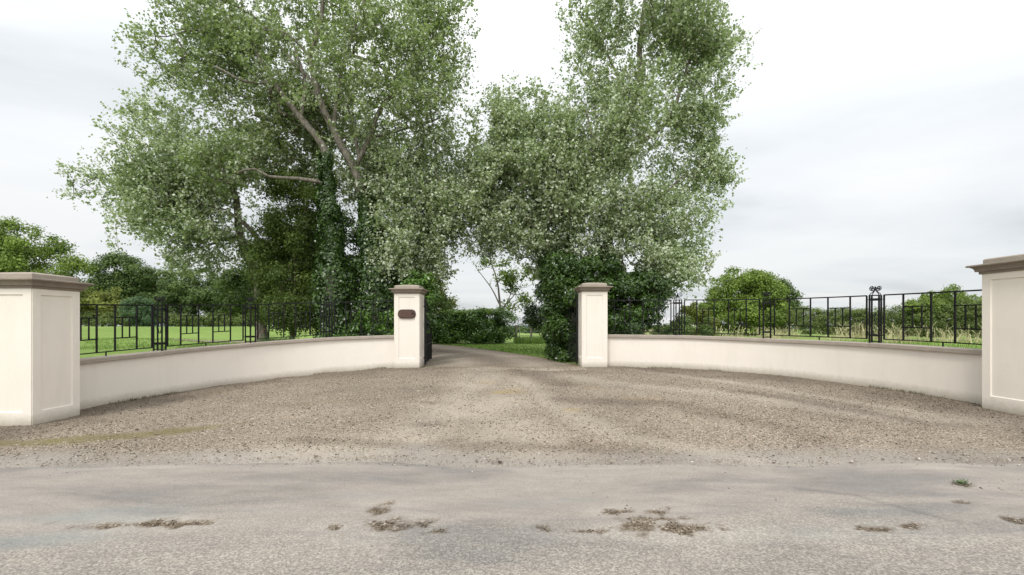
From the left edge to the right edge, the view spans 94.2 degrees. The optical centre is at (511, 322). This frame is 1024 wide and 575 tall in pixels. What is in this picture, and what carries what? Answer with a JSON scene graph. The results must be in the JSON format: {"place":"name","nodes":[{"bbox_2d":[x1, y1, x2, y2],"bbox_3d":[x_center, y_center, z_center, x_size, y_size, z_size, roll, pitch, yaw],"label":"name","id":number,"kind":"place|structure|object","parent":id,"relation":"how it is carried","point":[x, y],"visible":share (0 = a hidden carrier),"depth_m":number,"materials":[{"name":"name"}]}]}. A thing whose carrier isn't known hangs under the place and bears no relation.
{"place":"outdoors","nodes":[
{"label":"outdoors","id":0,"kind":"place"},
{"bbox_2d":[214,284,288,325],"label":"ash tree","id":1,"kind":"object","parent":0,"point":[239,309],"visible":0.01,"depth_m":63.65,"materials":[{"name":"green plant"}]},
{"bbox_2d":[169,339,578,366],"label":"driveway","id":2,"kind":"structure","parent":0,"point":[450,355],"depth_m":16.19,"materials":[{"name":"beige gravel"}]},
{"bbox_2d":[426,262,459,309],"bbox_3d":[-5.041,-1.506,30.872,3.344,5.520,2.172,0,0,17],"label":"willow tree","id":3,"kind":"object","parent":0,"point":[441,288],"visible":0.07,"depth_m":30.76,"materials":[{"name":"green plant"}]},
{"bbox_2d":[82,325,876,328],"bbox_3d":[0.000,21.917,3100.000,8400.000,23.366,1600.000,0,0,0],"label":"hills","id":4,"kind":"structure","parent":0,"point":[512,327],"depth_m":2701.97,"materials":[{"name":"green plant"}]},
{"bbox_2d":[438,338,574,362],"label":"verge grass","id":5,"kind":"structure","parent":0,"point":[503,348],"depth_m":23.66,"materials":[{"name":"green plant"}]},
{"bbox_2d":[0,462,1023,574],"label":"road","id":6,"kind":"structure","parent":0,"point":[50,521],"depth_m":3.79,"materials":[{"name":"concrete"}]},
{"bbox_2d":[18,454,1023,572],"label":"road chippings","id":7,"kind":"object","parent":6,"relation":"on","point":[392,522],"visible":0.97,"depth_m":4.91,"materials":[{"name":"gravel"}]},
{"bbox_2d":[953,479,967,484],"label":"weed","id":8,"kind":"object","parent":6,"relation":"on","point":[963,482],"visible":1,"depth_m":4.62,"materials":[{"name":"green plant"}]},
{"bbox_2d":[0,0,1023,325],"label":"sky","id":9,"kind":"structure","parent":0,"point":[883,140],"materials":[{"name":"white"}]},
{"bbox_2d":[514,335,545,343],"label":"long grass","id":10,"kind":"structure","parent":0,"point":[533,339],"depth_m":28.78,"materials":[{"name":"green plant"}]},
{"bbox_2d":[80,326,981,364],"bbox_3d":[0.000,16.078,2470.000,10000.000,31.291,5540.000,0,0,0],"label":"ground","id":11,"kind":"structure","parent":0,"point":[144,333],"depth_m":39.04,"materials":[{"name":"green plant"}]},
{"bbox_2d":[0,272,94,425],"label":"gate pillar","id":12,"kind":"structure","parent":11,"relation":"on","point":[39,348],"depth_m":7.38,"materials":[{"name":"beige paint"}]},
{"bbox_2d":[0,216,106,308],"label":"oak tree","id":13,"kind":"object","parent":11,"relation":"on","point":[17,254],"visible":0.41,"depth_m":57.74,"materials":[{"name":"green plant"}]},
{"bbox_2d":[80,286,127,326],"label":"maple tree","id":14,"kind":"object","parent":11,"relation":"on","point":[93,297],"visible":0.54,"depth_m":58.68,"materials":[{"name":"green plant"}]},
{"bbox_2d":[81,250,178,325],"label":"sycamore tree","id":15,"kind":"object","parent":11,"relation":"on","point":[131,278],"visible":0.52,"depth_m":79.46,"materials":[{"name":"green plant"}]},
{"bbox_2d":[117,295,160,326],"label":"juniper bush","id":16,"kind":"object","parent":11,"relation":"on","point":[144,313],"visible":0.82,"depth_m":55.28,"materials":[{"name":"green plant"}]},
{"bbox_2d":[80,337,248,350],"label":"field grass","id":17,"kind":"structure","parent":11,"relation":"on","point":[132,346],"depth_m":24.28,"materials":[{"name":"green plant"}]},
{"bbox_2d":[47,72,288,341],"bbox_3d":[-13.454,-4.417,18.785,8.533,11.758,5.764,0,0,0],"label":"poplar tree","id":18,"kind":"object","parent":11,"relation":"on","point":[179,212],"visible":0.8,"depth_m":18.10,"materials":[{"name":"green plant"}]},
{"bbox_2d":[151,267,243,325],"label":"hawthorn tree","id":19,"kind":"object","parent":11,"relation":"on","point":[173,292],"visible":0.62,"depth_m":61.02,"materials":[{"name":"green plant"}]},
{"bbox_2d":[80,310,352,326],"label":"field hedge","id":20,"kind":"object","parent":11,"relation":"on","point":[205,320],"visible":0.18,"depth_m":58.40,"materials":[{"name":"green plant"}]},
{"bbox_2d":[80,335,393,409],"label":"curved wall","id":21,"kind":"structure","parent":11,"relation":"on","point":[108,379],"depth_m":11.50,"materials":[{"name":"paint"}]},
{"bbox_2d":[80,295,393,355],"bbox_3d":[-6.269,-0.060,11.482,1.927,1.411,7.195,0,0,40],"label":"iron railing","id":22,"kind":"object","parent":21,"relation":"on","point":[166,342],"visible":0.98,"depth_m":11.14,"materials":[{"name":"black metal"}]},
{"bbox_2d":[158,0,366,337],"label":"poplar tree","id":23,"kind":"object","parent":11,"relation":"on","point":[330,238],"visible":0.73,"depth_m":17.00,"materials":[{"name":"green plant"}]},
{"bbox_2d":[256,333,293,341],"bbox_3d":[-7.622,0.948,15.413,2.628,1.317,2.134,0,0,0],"label":"grass mound","id":24,"kind":"object","parent":11,"relation":"on","point":[273,339],"depth_m":15.23,"materials":[{"name":"green plant"}]},
{"bbox_2d":[230,165,346,338],"bbox_3d":[-8.637,-2.336,18.209,4.289,7.415,4.464,0,0,0],"label":"elder shrub","id":25,"kind":"object","parent":11,"relation":"on","point":[291,264],"visible":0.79,"depth_m":17.74,"materials":[{"name":"green plant"}]},
{"bbox_2d":[111,0,485,335],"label":"poplar tree","id":26,"kind":"object","parent":11,"relation":"on","point":[419,34],"visible":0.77,"depth_m":17.11,"materials":[{"name":"green plant"}]},
{"bbox_2d":[208,204,454,324],"bbox_3d":[-9.038,-2.217,23.196,12.353,7.000,4.304,0,0,10],"label":"hawthorn bush","id":27,"kind":"object","parent":11,"relation":"on","point":[236,282],"visible":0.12,"depth_m":23.26,"materials":[{"name":"green plant"}]},
{"bbox_2d":[314,269,444,337],"bbox_3d":[-4.063,-0.220,15.277,4.250,3.122,2.010,0,0,-28],"label":"laurel shrub","id":28,"kind":"object","parent":11,"relation":"on","point":[432,296],"visible":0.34,"depth_m":15.16,"materials":[{"name":"green plant"}]},
{"bbox_2d":[303,101,480,353],"bbox_3d":[-4.770,-3.480,18.235,7.220,10.336,5.514,0,0,0],"label":"poplar tree","id":29,"kind":"object","parent":11,"relation":"on","point":[415,238],"visible":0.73,"depth_m":17.40,"materials":[{"name":"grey plant"}]},
{"bbox_2d":[388,285,428,367],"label":"gate pillar","id":30,"kind":"structure","parent":11,"relation":"on","point":[408,326],"depth_m":13.43,"materials":[{"name":"beige paint"}]},
{"bbox_2d":[424,299,431,364],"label":"iron gate","id":31,"kind":"structure","parent":30,"relation":"attached to","point":[427,346],"depth_m":14.47,"materials":[{"name":"black metal"}]},
{"bbox_2d":[429,305,519,343],"bbox_3d":[-3.171,0.100,28.608,7.607,2.352,2.889,0,0,0],"label":"laurel hedge","id":32,"kind":"object","parent":11,"relation":"on","point":[455,326],"visible":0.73,"depth_m":28.16,"materials":[{"name":"green plant"}]},
{"bbox_2d":[471,253,539,336],"bbox_3d":[-0.091,-2.034,31.035,5.161,6.597,3.195,0,0,0],"label":"young ash tree","id":33,"kind":"object","parent":11,"relation":"on","point":[510,279],"visible":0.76,"depth_m":30.94,"materials":[{"name":"green plant"}]},
{"bbox_2d":[0,366,1023,467],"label":"gravel forecourt","id":34,"kind":"structure","parent":11,"relation":"on","point":[970,421],"depth_m":6.94,"materials":[{"name":"beige gravel"}]},
{"bbox_2d":[110,365,940,403],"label":"wall foot weeds","id":35,"kind":"object","parent":34,"relation":"on","point":[132,398],"depth_m":9.81,"materials":[{"name":"green plant"}]},
{"bbox_2d":[424,70,604,356],"bbox_3d":[-0.001,-3.882,18.096,6.758,11.107,4.737,0,0,0],"label":"poplar tree","id":36,"kind":"object","parent":11,"relation":"on","point":[514,162],"visible":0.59,"depth_m":17.26,"materials":[{"name":"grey plant"}]},
{"bbox_2d":[520,282,549,349],"bbox_3d":[1.692,-0.485,20.264,2.339,3.552,3.158,0,0,-40],"label":"laurel shrub","id":37,"kind":"object","parent":11,"relation":"on","point":[534,321],"visible":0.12,"depth_m":20.46,"materials":[{"name":"green plant"}]},
{"bbox_2d":[537,251,606,361],"bbox_3d":[1.775,-0.590,15.807,2.331,3.784,3.016,0,0,32],"label":"laurel shrub","id":38,"kind":"object","parent":11,"relation":"on","point":[564,275],"visible":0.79,"depth_m":15.55,"materials":[{"name":"green plant"}]},
{"bbox_2d":[476,324,698,333],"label":"field hedge","id":39,"kind":"object","parent":11,"relation":"on","point":[523,329],"visible":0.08,"depth_m":127.24,"materials":[{"name":"green plant"}]},
{"bbox_2d":[573,283,612,366],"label":"gate pillar","id":40,"kind":"structure","parent":11,"relation":"on","point":[592,324],"depth_m":13.30,"materials":[{"name":"beige paint"}]},
{"bbox_2d":[565,298,577,363],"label":"iron gate","id":41,"kind":"structure","parent":40,"relation":"attached to","point":[575,343],"depth_m":14.19,"materials":[{"name":"black metal"}]},
{"bbox_2d":[576,249,677,334],"bbox_3d":[3.785,-0.703,16.499,4.044,4.018,3.423,0,0,0],"label":"laurel shrub","id":42,"kind":"object","parent":11,"relation":"on","point":[635,285],"visible":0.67,"depth_m":15.88,"materials":[{"name":"green plant"}]},
{"bbox_2d":[537,0,762,334],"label":"poplar tree","id":43,"kind":"object","parent":11,"relation":"on","point":[677,26],"visible":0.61,"depth_m":17.53,"materials":[{"name":"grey plant"}]},
{"bbox_2d":[651,314,695,334],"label":"box bush","id":44,"kind":"object","parent":11,"relation":"on","point":[666,329],"visible":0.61,"depth_m":15.39,"materials":[{"name":"green plant"}]},
{"bbox_2d":[677,301,720,335],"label":"bramble shrub","id":45,"kind":"object","parent":11,"relation":"on","point":[690,310],"visible":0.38,"depth_m":23.66,"materials":[{"name":"green plant"}]},
{"bbox_2d":[698,317,714,335],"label":"box bush","id":46,"kind":"object","parent":11,"relation":"on","point":[707,329],"visible":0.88,"depth_m":16.07,"materials":[{"name":"green plant"}]},
{"bbox_2d":[693,265,791,335],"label":"oak tree","id":47,"kind":"object","parent":11,"relation":"on","point":[744,285],"visible":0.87,"depth_m":44.35,"materials":[{"name":"green plant"}]},
{"bbox_2d":[750,275,806,330],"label":"oak tree","id":48,"kind":"object","parent":11,"relation":"on","point":[793,294],"visible":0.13,"depth_m":58.78,"materials":[{"name":"green plant"}]},
{"bbox_2d":[608,334,981,404],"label":"curved wall","id":49,"kind":"structure","parent":11,"relation":"on","point":[954,373],"depth_m":10.78,"materials":[{"name":"paint"}]},
{"bbox_2d":[608,286,981,346],"bbox_3d":[5.968,-0.195,11.167,2.024,1.267,8.136,0,0,-40],"label":"iron railing","id":50,"kind":"object","parent":49,"relation":"on","point":[870,299],"visible":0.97,"depth_m":10.47,"materials":[{"name":"black metal"}]},
{"bbox_2d":[773,296,981,337],"bbox_3d":[28.780,-0.406,36.042,6.429,2.928,22.702,0,0,-28],"label":"field hedge","id":51,"kind":"object","parent":11,"relation":"on","point":[893,316],"visible":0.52,"depth_m":33.84,"materials":[{"name":"green plant"}]},
{"bbox_2d":[831,339,981,348],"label":"field grass","id":52,"kind":"structure","parent":11,"relation":"on","point":[934,343],"depth_m":25.68,"materials":[{"name":"green plant"}]},
{"bbox_2d":[904,284,981,322],"bbox_3d":[29.977,-1.325,33.154,6.066,2.788,3.277,0,0,0],"label":"hawthorn tree","id":53,"kind":"object","parent":11,"relation":"on","point":[939,296],"visible":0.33,"depth_m":32.37,"materials":[{"name":"green plant"}]},
{"bbox_2d":[965,254,1023,415],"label":"gate pillar","id":54,"kind":"structure","parent":11,"relation":"on","point":[1003,334],"depth_m":7.15,"materials":[{"name":"beige paint"}]},
{"bbox_2d":[642,321,981,343],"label":"seeding grass","id":55,"kind":"structure","parent":0,"point":[862,332],"depth_m":32.24,"materials":[{"name":"green plant"}]}
]}

